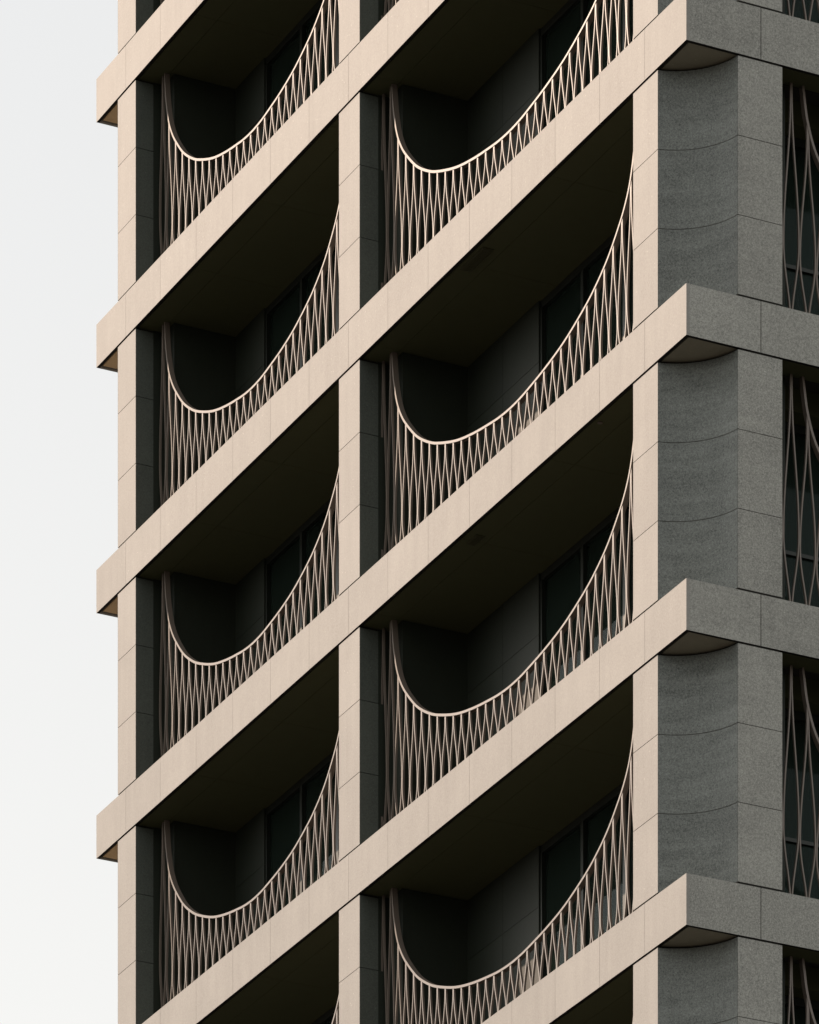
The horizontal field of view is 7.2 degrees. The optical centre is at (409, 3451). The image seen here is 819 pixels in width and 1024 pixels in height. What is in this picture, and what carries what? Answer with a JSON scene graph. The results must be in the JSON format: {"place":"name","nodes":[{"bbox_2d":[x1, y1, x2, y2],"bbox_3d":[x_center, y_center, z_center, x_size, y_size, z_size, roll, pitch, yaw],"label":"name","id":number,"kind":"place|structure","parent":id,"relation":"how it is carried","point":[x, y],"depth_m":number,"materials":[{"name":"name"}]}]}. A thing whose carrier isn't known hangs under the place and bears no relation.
{"place":"outdoors","nodes":[
{"label":"outdoors","id":0,"kind":"place"},
{"bbox_2d":[0,0,118,1023],"label":"sky","id":1,"kind":"structure","parent":0,"point":[59,165],"materials":[{"name":"white"}]},
{"bbox_2d":[96,0,818,1023],"bbox_3d":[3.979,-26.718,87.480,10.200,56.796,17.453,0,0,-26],"label":"apartment tower","id":2,"kind":"structure","parent":0,"point":[458,582],"depth_m":84.34,"materials":[{"name":"stone"}]},
{"bbox_2d":[266,497,338,661],"bbox_3d":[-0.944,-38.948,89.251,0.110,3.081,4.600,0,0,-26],"label":"sliding window","id":3,"kind":"structure","parent":2,"relation":"in","point":[284,567],"depth_m":90.50,"materials":[{"name":"black glass"}]},
{"bbox_2d":[266,751,338,921],"bbox_3d":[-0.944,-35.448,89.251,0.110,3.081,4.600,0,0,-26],"label":"sliding window","id":4,"kind":"structure","parent":2,"relation":"in","point":[287,817],"depth_m":90.50,"materials":[{"name":"black glass"}]},
{"bbox_2d":[266,244,338,401],"bbox_3d":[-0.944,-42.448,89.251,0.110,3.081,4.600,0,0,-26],"label":"sliding window","id":5,"kind":"structure","parent":2,"relation":"in","point":[282,315],"depth_m":90.50,"materials":[{"name":"black glass"}]},
{"bbox_2d":[266,0,338,142],"bbox_3d":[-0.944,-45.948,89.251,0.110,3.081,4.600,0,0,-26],"label":"sliding window","id":6,"kind":"structure","parent":2,"relation":"in","point":[283,59],"depth_m":90.54,"materials":[{"name":"black glass"}]},
{"bbox_2d":[312,1004,336,1023],"bbox_3d":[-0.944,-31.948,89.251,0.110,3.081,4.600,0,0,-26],"label":"sliding window","id":7,"kind":"structure","parent":2,"relation":"in","point":[327,1018],"depth_m":89.58,"materials":[{"name":"black glass"}]},
{"bbox_2d":[540,219,632,411],"bbox_3d":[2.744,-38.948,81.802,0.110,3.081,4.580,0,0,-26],"label":"sliding window","id":8,"kind":"structure","parent":2,"relation":"in","point":[561,308],"depth_m":82.99,"materials":[{"name":"black glass"}]},
{"bbox_2d":[540,783,632,978],"bbox_3d":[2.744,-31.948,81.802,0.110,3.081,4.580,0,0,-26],"label":"sliding window","id":9,"kind":"structure","parent":2,"relation":"in","point":[565,858],"depth_m":82.99,"materials":[{"name":"black glass"}]},
{"bbox_2d":[540,499,632,694],"bbox_3d":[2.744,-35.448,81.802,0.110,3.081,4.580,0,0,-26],"label":"sliding window","id":10,"kind":"structure","parent":2,"relation":"in","point":[562,584],"depth_m":82.99,"materials":[{"name":"black glass"}]},
{"bbox_2d":[540,0,632,128],"bbox_3d":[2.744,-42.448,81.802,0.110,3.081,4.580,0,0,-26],"label":"sliding window","id":11,"kind":"structure","parent":2,"relation":"in","point":[557,36],"depth_m":83.19,"materials":[{"name":"black glass"}]},
{"bbox_2d":[785,135,818,278],"bbox_3d":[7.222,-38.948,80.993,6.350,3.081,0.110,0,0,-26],"label":"sliding window","id":12,"kind":"structure","parent":2,"relation":"in","point":[799,144],"depth_m":79.75,"materials":[{"name":"black glass"}]},
{"bbox_2d":[785,995,818,1012],"bbox_3d":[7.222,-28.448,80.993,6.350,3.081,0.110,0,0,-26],"label":"sliding window","id":13,"kind":"structure","parent":2,"relation":"in","point":[799,1003],"depth_m":79.75,"materials":[{"name":"black glass"}]},
{"bbox_2d":[785,709,818,849],"bbox_3d":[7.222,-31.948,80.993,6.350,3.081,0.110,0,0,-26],"label":"sliding window","id":14,"kind":"structure","parent":2,"relation":"in","point":[799,717],"depth_m":79.75,"materials":[{"name":"black glass"}]},
{"bbox_2d":[785,422,818,563],"bbox_3d":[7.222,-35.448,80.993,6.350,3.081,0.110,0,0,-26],"label":"sliding window","id":15,"kind":"structure","parent":2,"relation":"in","point":[799,431],"depth_m":79.75,"materials":[{"name":"black glass"}]}
]}

